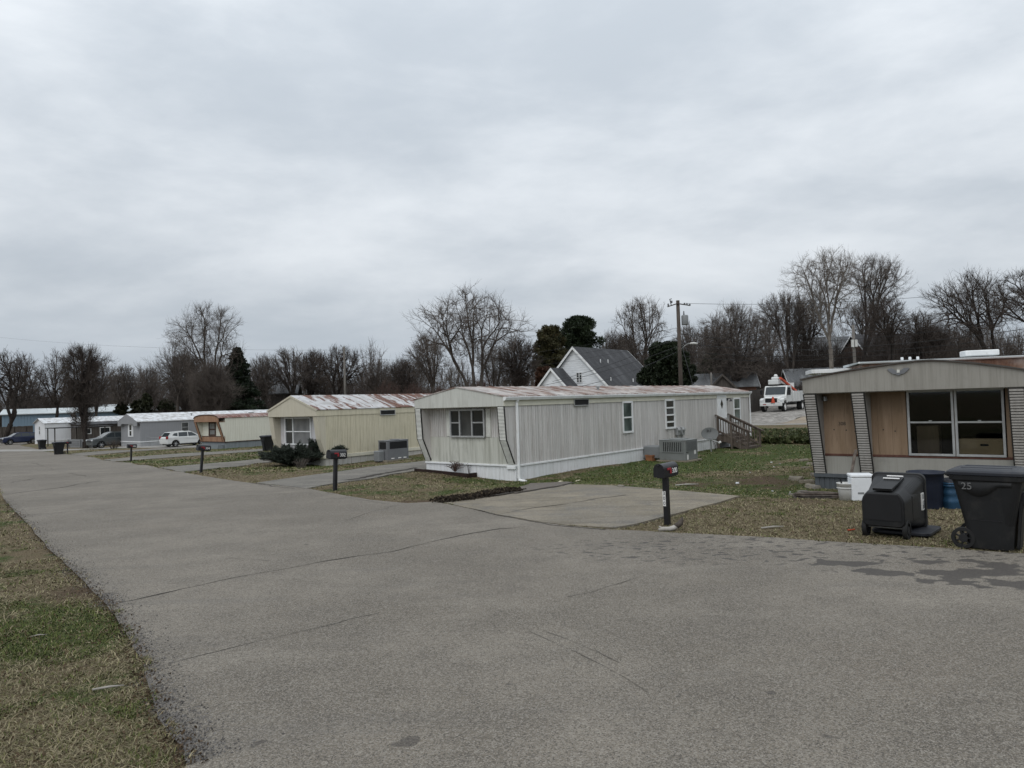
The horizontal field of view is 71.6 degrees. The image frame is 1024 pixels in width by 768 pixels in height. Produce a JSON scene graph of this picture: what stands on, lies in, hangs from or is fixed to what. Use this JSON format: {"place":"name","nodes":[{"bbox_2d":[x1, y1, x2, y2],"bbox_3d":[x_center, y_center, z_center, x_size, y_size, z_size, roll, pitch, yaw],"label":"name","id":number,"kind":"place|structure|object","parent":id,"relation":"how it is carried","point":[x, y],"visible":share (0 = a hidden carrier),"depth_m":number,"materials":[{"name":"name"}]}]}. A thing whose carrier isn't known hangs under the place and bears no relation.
{"place":"outdoors","nodes":[
{"label":"outdoors","id":0,"kind":"place"},
{"bbox_2d":[70,447,195,455],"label":"driveway","id":1,"kind":"structure","parent":0,"point":[103,452],"depth_m":63.24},
{"bbox_2d":[1,498,284,767],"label":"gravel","id":2,"kind":"structure","parent":0,"point":[177,720],"depth_m":5.39,"materials":[{"name":"stone"}]},
{"bbox_2d":[104,449,262,461],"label":"driveway","id":3,"kind":"structure","parent":0,"point":[174,455],"depth_m":48.15,"materials":[{"name":"concrete"}]},
{"bbox_2d":[160,459,273,471],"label":"driveway","id":4,"kind":"structure","parent":0,"point":[188,468],"depth_m":33.98,"materials":[{"name":"concrete"}]},
{"bbox_2d":[257,461,425,488],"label":"driveway","id":5,"kind":"structure","parent":0,"point":[325,479],"depth_m":24.47,"materials":[{"name":"grey concrete"}]},
{"bbox_2d":[0,423,806,451],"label":"road","id":6,"kind":"structure","parent":0,"point":[160,446],"depth_m":73.23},
{"bbox_2d":[159,431,201,446],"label":"parked car","id":7,"kind":"object","parent":6,"relation":"on","point":[174,438],"visible":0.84,"depth_m":71.77,"materials":[{"name":"white paint"}]},
{"bbox_2d":[0,442,1023,767],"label":"road","id":8,"kind":"structure","parent":0,"point":[312,628],"depth_m":6.56,"materials":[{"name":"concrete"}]},
{"bbox_2d":[0,432,34,444],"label":"parked car","id":9,"kind":"object","parent":8,"relation":"on","point":[22,437],"visible":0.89,"depth_m":102.58,"materials":[{"name":"blue paint"}]},
{"bbox_2d":[0,402,1023,767],"bbox_3d":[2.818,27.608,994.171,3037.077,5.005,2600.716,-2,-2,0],"label":"ground","id":10,"kind":"structure","parent":0,"point":[20,554],"depth_m":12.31,"materials":[{"name":"plant"}]},
{"bbox_2d":[0,426,32,437],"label":"plank fence","id":11,"kind":"object","parent":10,"relation":"on","point":[14,429],"visible":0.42,"depth_m":122.34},
{"bbox_2d":[0,348,40,436],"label":"bare tree","id":12,"kind":"object","parent":10,"relation":"on","point":[11,390],"visible":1,"depth_m":111.83,"materials":[{"name":"brown plant"}]},
{"bbox_2d":[1,352,50,408],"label":"bare tree","id":13,"kind":"object","parent":10,"relation":"on","point":[24,403],"visible":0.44,"depth_m":142.06,"materials":[{"name":"brown plant"}]},
{"bbox_2d":[32,348,79,417],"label":"bare tree","id":14,"kind":"object","parent":10,"relation":"on","point":[54,397],"visible":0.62,"depth_m":115.77,"materials":[{"name":"brown plant"}]},
{"bbox_2d":[32,416,122,443],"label":"mobile home","id":15,"kind":"object","parent":10,"relation":"on","point":[61,434],"visible":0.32,"depth_m":100.09,"materials":[{"name":"white"}]},
{"bbox_2d":[42,341,117,447],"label":"bare tree","id":16,"kind":"object","parent":10,"relation":"on","point":[78,393],"visible":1,"depth_m":78.60,"materials":[{"name":"brown plant"}]},
{"bbox_2d":[0,406,175,431],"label":"metal building","id":17,"kind":"structure","parent":10,"relation":"on","point":[26,417],"depth_m":135.51,"materials":[{"name":"metal"}]},
{"bbox_2d":[78,356,117,415],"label":"bare tree","id":18,"kind":"object","parent":10,"relation":"on","point":[102,372],"visible":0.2,"depth_m":135.11,"materials":[{"name":"brown plant"}]},
{"bbox_2d":[86,431,120,447],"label":"parked car","id":19,"kind":"object","parent":10,"relation":"on","point":[101,439],"visible":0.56,"depth_m":76.95,"materials":[{"name":"grey paint"}]},
{"bbox_2d":[105,361,141,408],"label":"bare tree","id":20,"kind":"object","parent":10,"relation":"on","point":[122,391],"visible":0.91,"depth_m":127.83,"materials":[{"name":"brown plant"}]},
{"bbox_2d":[136,393,153,412],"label":"arborvitae","id":21,"kind":"object","parent":10,"relation":"on","point":[145,402],"visible":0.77,"depth_m":119.35,"materials":[{"name":"green plant"}]},
{"bbox_2d":[129,365,163,405],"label":"bare tree","id":22,"kind":"object","parent":10,"relation":"on","point":[146,381],"visible":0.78,"depth_m":122.68,"materials":[{"name":"brown plant"}]},
{"bbox_2d":[147,338,199,411],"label":"bare tree","id":23,"kind":"object","parent":10,"relation":"on","point":[179,385],"visible":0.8,"depth_m":111.46,"materials":[{"name":"brown plant"}]},
{"bbox_2d":[159,353,208,411],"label":"bare tree","id":24,"kind":"object","parent":10,"relation":"on","point":[187,400],"visible":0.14,"depth_m":128.25,"materials":[{"name":"brown plant"}]},
{"bbox_2d":[117,409,267,446],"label":"mobile home","id":25,"kind":"object","parent":10,"relation":"on","point":[138,429],"visible":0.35,"depth_m":76.29,"materials":[{"name":"grey"}]},
{"bbox_2d":[0,365,399,426],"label":"woods","id":26,"kind":"object","parent":10,"relation":"on","point":[183,407],"visible":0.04,"depth_m":143.30,"materials":[{"name":"plant"}]},
{"bbox_2d":[159,299,248,393],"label":"bare tree","id":27,"kind":"object","parent":10,"relation":"on","point":[205,322],"visible":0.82,"depth_m":107.67,"materials":[{"name":"grey plant"}]},
{"bbox_2d":[181,357,245,411],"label":"bare tree","id":28,"kind":"object","parent":10,"relation":"on","point":[215,393],"visible":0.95,"depth_m":95.15,"materials":[{"name":"brown plant"}]},
{"bbox_2d":[193,412,273,448],"bbox_3d":[-19.916,4.265,68.339,4.390,3.305,19.665,-3,-2,40],"label":"mobile home","id":29,"kind":"object","parent":10,"relation":"on","point":[221,431],"visible":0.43,"depth_m":61.29,"materials":[{"name":"beige"}]},
{"bbox_2d":[222,347,268,410],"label":"spruce tree","id":30,"kind":"object","parent":10,"relation":"on","point":[249,402],"visible":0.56,"depth_m":110.95,"materials":[{"name":"green plant"}]},
{"bbox_2d":[250,354,280,405],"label":"bare tree","id":31,"kind":"object","parent":10,"relation":"on","point":[264,380],"visible":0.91,"depth_m":119.66,"materials":[{"name":"brown plant"}]},
{"bbox_2d":[259,435,273,450],"bbox_3d":[-17.167,4.150,49.929,0.800,1.101,0.957,-3,-2,40],"label":"wheeled bin","id":32,"kind":"object","parent":10,"relation":"on","point":[267,442],"visible":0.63,"depth_m":49.62,"materials":[{"name":"black plastic"}]},
{"bbox_2d":[268,384,302,407],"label":"tree","id":33,"kind":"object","parent":10,"relation":"on","point":[285,395],"depth_m":125.43,"materials":[{"name":"grey"}]},
{"bbox_2d":[260,344,313,395],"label":"bare tree","id":34,"kind":"object","parent":10,"relation":"on","point":[293,382],"visible":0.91,"depth_m":123.17,"materials":[{"name":"brown plant"}]},
{"bbox_2d":[256,438,347,465],"bbox_3d":[-10.274,3.292,34.691,4.623,1.520,2.343,-2,-2,0],"label":"juniper shrub","id":35,"kind":"object","parent":10,"relation":"on","point":[285,455],"visible":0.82,"depth_m":34.26,"materials":[{"name":"green plant"}]},
{"bbox_2d":[292,348,333,394],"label":"bare tree","id":36,"kind":"object","parent":10,"relation":"on","point":[309,386],"visible":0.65,"depth_m":131.48,"materials":[{"name":"brown plant"}]},
{"bbox_2d":[326,450,346,490],"bbox_3d":[-4.660,2.434,18.807,0.211,1.393,0.555,-3,-5,40],"label":"mailbox","id":37,"kind":"object","parent":10,"relation":"on","point":[335,455],"visible":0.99,"depth_m":18.76,"materials":[{"name":"black paint"}]},
{"bbox_2d":[310,343,374,394],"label":"bare tree","id":38,"kind":"object","parent":10,"relation":"on","point":[333,374],"visible":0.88,"depth_m":117.42,"materials":[{"name":"brown plant"}]},
{"bbox_2d":[267,393,432,465],"bbox_3d":[-4.723,2.453,42.904,4.410,3.812,19.565,-3,-2,40],"label":"mobile home","id":39,"kind":"object","parent":10,"relation":"on","point":[358,426],"visible":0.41,"depth_m":36.19,"materials":[{"name":"yellow"}]},
{"bbox_2d":[284,417,311,444],"bbox_3d":[-10.837,2.383,35.907,2.300,1.390,0.072,-3,-2,40],"label":"window","id":40,"kind":"structure","parent":39,"relation":"in","point":[297,429],"depth_m":35.96,"materials":[{"name":"glass"}]},
{"bbox_2d":[362,358,391,393],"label":"bare tree","id":41,"kind":"object","parent":10,"relation":"on","point":[378,366],"visible":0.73,"depth_m":127.11,"materials":[{"name":"brown plant"}]},
{"bbox_2d":[374,439,411,461],"bbox_3d":[-6.076,3.383,35.877,0.900,1.185,1.900,-3,-2,40],"label":"air conditioner","id":42,"kind":"object","parent":10,"relation":"on","point":[390,450],"visible":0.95,"depth_m":35.53,"materials":[{"name":"metal"}]},
{"bbox_2d":[382,354,422,393],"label":"bare tree","id":43,"kind":"object","parent":10,"relation":"on","point":[403,376],"visible":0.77,"depth_m":111.33,"materials":[{"name":"brown plant"}]},
{"bbox_2d":[402,328,451,392],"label":"bare tree","id":44,"kind":"object","parent":10,"relation":"on","point":[426,371],"visible":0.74,"depth_m":85.85,"materials":[{"name":"brown plant"}]},
{"bbox_2d":[414,468,476,477],"bbox_3d":[-2.375,3.138,25.094,2.665,0.246,0.481,-3,-2,40],"label":"timber edging","id":45,"kind":"object","parent":10,"relation":"on","point":[466,475],"visible":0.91,"depth_m":24.60,"materials":[{"name":"brown wood"}]},
{"bbox_2d":[362,377,534,393],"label":"woods","id":46,"kind":"object","parent":10,"relation":"on","point":[387,389],"visible":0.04,"depth_m":102.55,"materials":[{"name":"plant"}]},
{"bbox_2d":[404,279,538,386],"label":"bare tree","id":47,"kind":"object","parent":10,"relation":"on","point":[472,340],"visible":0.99,"depth_m":73.69,"materials":[{"name":"grey plant"}]},
{"bbox_2d":[429,486,525,502],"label":"leaf scraps","id":48,"kind":"object","parent":10,"relation":"on","point":[473,495],"visible":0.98,"depth_m":16.44,"materials":[{"name":"plant"}]},
{"bbox_2d":[0,470,963,767],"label":"leaf scraps","id":49,"kind":"object","parent":10,"relation":"on","point":[144,680],"visible":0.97,"depth_m":5.40,"materials":[{"name":"plant"}]},
{"bbox_2d":[474,347,506,386],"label":"bare tree","id":50,"kind":"object","parent":10,"relation":"on","point":[492,362],"visible":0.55,"depth_m":107.69,"materials":[{"name":"brown plant"}]},
{"bbox_2d":[0,321,1023,426],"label":"woods","id":51,"kind":"object","parent":10,"relation":"on","point":[998,344],"visible":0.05,"depth_m":157.64,"materials":[{"name":"plant"}]},
{"bbox_2d":[491,333,543,386],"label":"bare tree","id":52,"kind":"object","parent":10,"relation":"on","point":[513,376],"visible":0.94,"depth_m":79.56,"materials":[{"name":"brown plant"}]},
{"bbox_2d":[514,481,571,492],"bbox_3d":[0.752,2.896,19.346,1.341,0.474,5.276,-2,-2,10],"label":"gravel strip","id":53,"kind":"object","parent":10,"relation":"on","point":[532,486],"visible":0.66,"depth_m":19.46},
{"bbox_2d":[532,324,567,368],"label":"cedar tree","id":54,"kind":"object","parent":10,"relation":"on","point":[547,340],"visible":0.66,"depth_m":87.36,"materials":[{"name":"green plant"}]},
{"bbox_2d":[558,315,605,355],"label":"pine tree","id":55,"kind":"object","parent":10,"relation":"on","point":[577,330],"visible":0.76,"depth_m":91.00,"materials":[{"name":"green plant"}]},
{"bbox_2d":[413,385,751,480],"bbox_3d":[4.836,1.865,32.075,4.696,3.602,20.550,-3,-2,40],"label":"mobile home","id":56,"kind":"object","parent":10,"relation":"on","point":[519,433],"visible":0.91,"depth_m":25.75,"materials":[{"name":"grey"}]},
{"bbox_2d":[449,409,485,437],"bbox_3d":[-1.567,1.362,24.659,1.660,0.980,0.072,-3,-2,40],"label":"window","id":57,"kind":"structure","parent":56,"relation":"in","point":[463,422],"depth_m":24.67,"materials":[{"name":"glass"}]},
{"bbox_2d":[621,401,633,432],"bbox_3d":[4.701,1.339,28.821,0.057,1.290,0.800,-3,-2,40],"label":"window","id":58,"kind":"structure","parent":56,"relation":"in","point":[627,406],"depth_m":28.83,"materials":[{"name":"white paint"}]},
{"bbox_2d":[664,399,675,428],"bbox_3d":[7.041,1.329,31.604,0.057,1.330,0.890,-3,-2,40],"label":"window","id":59,"kind":"structure","parent":56,"relation":"in","point":[670,422],"depth_m":31.60,"materials":[{"name":"white paint"}]},
{"bbox_2d":[716,395,727,435],"bbox_3d":[10.610,1.612,35.794,0.089,2.080,1.100,-3,-2,40],"label":"door","id":60,"kind":"structure","parent":56,"relation":"in","point":[721,402],"depth_m":35.80,"materials":[{"name":"white paint"}]},
{"bbox_2d":[538,346,642,385],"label":"white house","id":61,"kind":"structure","parent":10,"relation":"on","point":[570,367],"depth_m":70.16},
{"bbox_2d":[594,328,623,349],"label":"bare tree","id":62,"kind":"object","parent":10,"relation":"on","point":[608,344],"visible":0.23,"depth_m":97.81,"materials":[{"name":"brown plant"}]},
{"bbox_2d":[612,294,669,366],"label":"bare tree","id":63,"kind":"object","parent":10,"relation":"on","point":[644,321],"visible":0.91,"depth_m":91.89,"materials":[{"name":"brown plant"}]},
{"bbox_2d":[653,461,677,525],"bbox_3d":[2.673,2.035,12.216,0.211,1.373,0.555,-3,-1,40],"label":"mailbox","id":64,"kind":"object","parent":10,"relation":"on","point":[665,471],"visible":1,"depth_m":12.16,"materials":[{"name":"black paint"}]},
{"bbox_2d":[635,340,697,385],"bbox_3d":[13.746,0.017,62.996,5.191,7.903,4.735,-3,-2,27],"label":"evergreen tree","id":65,"kind":"object","parent":10,"relation":"on","point":[663,371],"visible":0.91,"depth_m":61.70,"materials":[{"name":"green plant"}]},
{"bbox_2d":[644,438,701,461],"bbox_3d":[6.565,2.756,29.333,2.095,1.025,1.320,-3,-2,40],"label":"air conditioner","id":66,"kind":"object","parent":10,"relation":"on","point":[676,449],"visible":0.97,"depth_m":28.78,"materials":[{"name":"metal"}]},
{"bbox_2d":[667,298,697,385],"bbox_3d":[12.106,-1.058,49.985,2.027,10.008,0.480,-2,-2,0],"label":"utility pole","id":67,"kind":"object","parent":10,"relation":"on","point":[684,319],"visible":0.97,"depth_m":49.98,"materials":[{"name":"brown wood"}]},
{"bbox_2d":[669,321,703,364],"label":"bare tree","id":68,"kind":"object","parent":10,"relation":"on","point":[687,330],"visible":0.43,"depth_m":108.01,"materials":[{"name":"brown plant"}]},
{"bbox_2d":[701,427,721,451],"bbox_3d":[9.293,2.688,33.060,0.902,1.329,0.322,-2,-2,20],"label":"satellite dish","id":69,"kind":"object","parent":10,"relation":"on","point":[710,433],"visible":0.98,"depth_m":33.12,"materials":[{"name":"metal"}]},
{"bbox_2d":[712,374,738,388],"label":"shed","id":70,"kind":"structure","parent":10,"relation":"on","point":[721,380],"depth_m":79.69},
{"bbox_2d":[692,372,760,389],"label":"house","id":71,"kind":"structure","parent":10,"relation":"on","point":[747,383],"depth_m":83.91,"materials":[{"name":"grey brick"}]},
{"bbox_2d":[687,300,787,381],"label":"bare tree","id":72,"kind":"object","parent":10,"relation":"on","point":[741,368],"visible":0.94,"depth_m":83.27,"materials":[{"name":"brown plant"}]},
{"bbox_2d":[715,414,763,448],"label":"porch steps","id":73,"kind":"structure","parent":10,"relation":"on","point":[739,440],"depth_m":34.97,"materials":[{"name":"wood"}]},
{"bbox_2d":[748,388,768,411],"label":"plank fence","id":74,"kind":"object","parent":10,"relation":"on","point":[756,396],"visible":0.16,"depth_m":73.40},
{"bbox_2d":[756,311,784,361],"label":"bare tree","id":75,"kind":"object","parent":10,"relation":"on","point":[769,336],"visible":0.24,"depth_m":117.75,"materials":[{"name":"brown plant"}]},
{"bbox_2d":[749,404,805,423],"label":"gravel drive","id":76,"kind":"structure","parent":10,"relation":"on","point":[772,414],"depth_m":66.94,"materials":[{"name":"gravel"}]},
{"bbox_2d":[760,374,803,411],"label":"bucket truck","id":77,"kind":"object","parent":76,"relation":"on","point":[786,394],"visible":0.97,"depth_m":71.32,"materials":[{"name":"white paint"}]},
{"bbox_2d":[750,427,809,444],"bbox_3d":[15.431,3.111,41.360,6.361,0.922,10.120,-2,-2,24],"label":"hedge","id":78,"kind":"object","parent":10,"relation":"on","point":[793,435],"visible":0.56,"depth_m":37.73,"materials":[{"name":"green plant"}]},
{"bbox_2d":[747,287,823,368],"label":"bare tree","id":79,"kind":"object","parent":10,"relation":"on","point":[784,304],"visible":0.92,"depth_m":99.87,"materials":[{"name":"brown plant"}]},
{"bbox_2d":[780,299,830,365],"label":"bare tree","id":80,"kind":"object","parent":10,"relation":"on","point":[814,332],"visible":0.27,"depth_m":107.32,"materials":[{"name":"brown plant"}]},
{"bbox_2d":[781,367,841,401],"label":"house","id":81,"kind":"structure","parent":10,"relation":"on","point":[793,375],"depth_m":98.08,"materials":[{"name":"grey"}]},
{"bbox_2d":[792,491,838,498],"bbox_3d":[6.968,2.428,15.601,1.594,0.159,0.504,-2,-2,4],"label":"board stack","id":82,"kind":"object","parent":10,"relation":"on","point":[817,494],"visible":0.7,"depth_m":15.51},
{"bbox_2d":[616,314,1022,401],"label":"woods","id":83,"kind":"object","parent":10,"relation":"on","point":[842,361],"visible":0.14,"depth_m":101.58,"materials":[{"name":"plant"}]},
{"bbox_2d":[778,244,879,368],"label":"bare tree","id":84,"kind":"object","parent":10,"relation":"on","point":[821,299],"visible":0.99,"depth_m":91.85,"materials":[{"name":"grey plant"}]},
{"bbox_2d":[836,482,851,500],"bbox_3d":[7.043,2.269,14.966,0.370,0.372,0.370,-2,-2,0],"label":"bucket","id":85,"kind":"object","parent":10,"relation":"on","point":[844,490],"visible":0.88,"depth_m":14.85,"materials":[{"name":"white plastic"}]},
{"bbox_2d":[847,473,872,500],"bbox_3d":[7.320,2.161,14.902,0.450,0.555,0.400,-2,-2,14],"label":"foam box","id":86,"kind":"object","parent":10,"relation":"on","point":[860,483],"visible":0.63,"depth_m":14.74,"materials":[{"name":"plastic"}]},
{"bbox_2d":[839,298,890,334],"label":"bare tree","id":87,"kind":"object","parent":10,"relation":"on","point":[859,324],"visible":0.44,"depth_m":120.67,"materials":[{"name":"brown plant"}]},
{"bbox_2d":[844,251,918,361],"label":"bare tree","id":88,"kind":"object","parent":10,"relation":"on","point":[881,267],"visible":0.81,"depth_m":96.37,"materials":[{"name":"brown plant"}]},
{"bbox_2d":[858,293,919,360],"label":"bare tree","id":89,"kind":"object","parent":10,"relation":"on","point":[892,323],"visible":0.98,"depth_m":83.75,"materials":[{"name":"brown plant"}]},
{"bbox_2d":[841,334,958,361],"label":"brick house","id":90,"kind":"structure","parent":10,"relation":"on","point":[858,337],"depth_m":115.98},
{"bbox_2d":[862,472,940,539],"bbox_3d":[5.937,1.875,10.904,0.925,0.932,1.203,-3,0,41],"label":"wheeled bin","id":91,"kind":"object","parent":10,"relation":"on","point":[894,503],"visible":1,"depth_m":10.63,"materials":[{"name":"black plastic"}]},
{"bbox_2d":[799,359,1023,488],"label":"mobile home","id":92,"kind":"object","parent":10,"relation":"on","point":[875,415],"visible":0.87,"depth_m":16.69,"materials":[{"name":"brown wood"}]},
{"bbox_2d":[805,368,850,375],"bbox_3d":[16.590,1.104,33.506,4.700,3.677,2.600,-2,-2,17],"label":"roof","id":93,"kind":"structure","parent":92,"relation":"attached to","point":[817,372],"depth_m":32.85,"materials":[{"name":"white paint"}]},
{"bbox_2d":[916,425,941,453],"bbox_3d":[9.818,1.455,16.699,0.450,0.950,0.300,-3,-2,40],"label":"dresser","id":94,"kind":"object","parent":92,"relation":"in","point":[928,439],"visible":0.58,"depth_m":16.58,"materials":[{"name":"brown wood"}]},
{"bbox_2d":[906,390,955,455],"bbox_3d":[9.492,0.882,16.104,0.925,1.495,0.070,-3,-2,40],"label":"window","id":95,"kind":"structure","parent":92,"relation":"in","point":[951,391],"depth_m":16.07,"materials":[{"name":"metal"}]},
{"bbox_2d":[953,388,1006,457],"bbox_3d":[10.207,0.843,15.501,0.920,1.495,0.070,-3,-2,40],"label":"window","id":96,"kind":"structure","parent":92,"relation":"in","point":[1002,389],"depth_m":15.48,"materials":[{"name":"metal"}]},
{"bbox_2d":[959,438,1003,454],"bbox_3d":[10.392,1.445,15.679,0.840,0.480,0.360,-3,-2,40],"label":"cardboard box","id":97,"kind":"object","parent":92,"relation":"in","point":[987,446],"visible":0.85,"depth_m":15.56,"materials":[{"name":"cardboard"}]},
{"bbox_2d":[900,307,943,358],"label":"bare tree","id":98,"kind":"object","parent":10,"relation":"on","point":[918,337],"visible":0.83,"depth_m":95.66,"materials":[{"name":"brown plant"}]},
{"bbox_2d":[906,470,945,508],"bbox_3d":[7.832,1.996,13.411,0.718,0.690,0.670,-2,-2,0],"label":"trash can","id":99,"kind":"object","parent":10,"relation":"on","point":[934,486],"visible":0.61,"depth_m":13.15,"materials":[{"name":"blue plastic"}]},
{"bbox_2d":[843,349,1023,368],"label":"mobile home","id":100,"kind":"object","parent":10,"relation":"on","point":[992,358],"visible":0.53,"depth_m":29.07,"materials":[{"name":"white paint"}]},
{"bbox_2d":[906,322,961,358],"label":"bare tree","id":101,"kind":"object","parent":10,"relation":"on","point":[943,336],"visible":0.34,"depth_m":97.40,"materials":[{"name":"brown plant"}]},
{"bbox_2d":[943,477,960,508],"bbox_3d":[8.356,2.050,13.383,0.690,0.553,0.530,-2,-2,-8],"label":"barrel","id":102,"kind":"object","parent":10,"relation":"on","point":[950,500],"visible":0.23,"depth_m":13.14,"materials":[{"name":"blue plastic"}]},
{"bbox_2d":[915,264,1023,356],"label":"bare tree","id":103,"kind":"object","parent":10,"relation":"on","point":[968,302],"visible":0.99,"depth_m":71.56,"materials":[{"name":"brown plant"}]},
{"bbox_2d":[944,464,1023,551],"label":"wheeled bin","id":104,"kind":"object","parent":10,"relation":"on","point":[991,499],"visible":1,"depth_m":9.44,"materials":[{"name":"black plastic"}]},
{"bbox_2d":[979,268,1023,329],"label":"bare tree","id":105,"kind":"object","parent":10,"relation":"on","point":[1019,290],"visible":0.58,"depth_m":76.46,"materials":[{"name":"brown plant"}]},
{"bbox_2d":[0,0,1023,408],"label":"sky","id":106,"kind":"structure","parent":0,"point":[317,171],"materials":[{"name":"grey"}]},
{"bbox_2d":[437,482,739,528],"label":"driveway","id":107,"kind":"structure","parent":0,"point":[604,506],"depth_m":14.79,"materials":[{"name":"concrete"}]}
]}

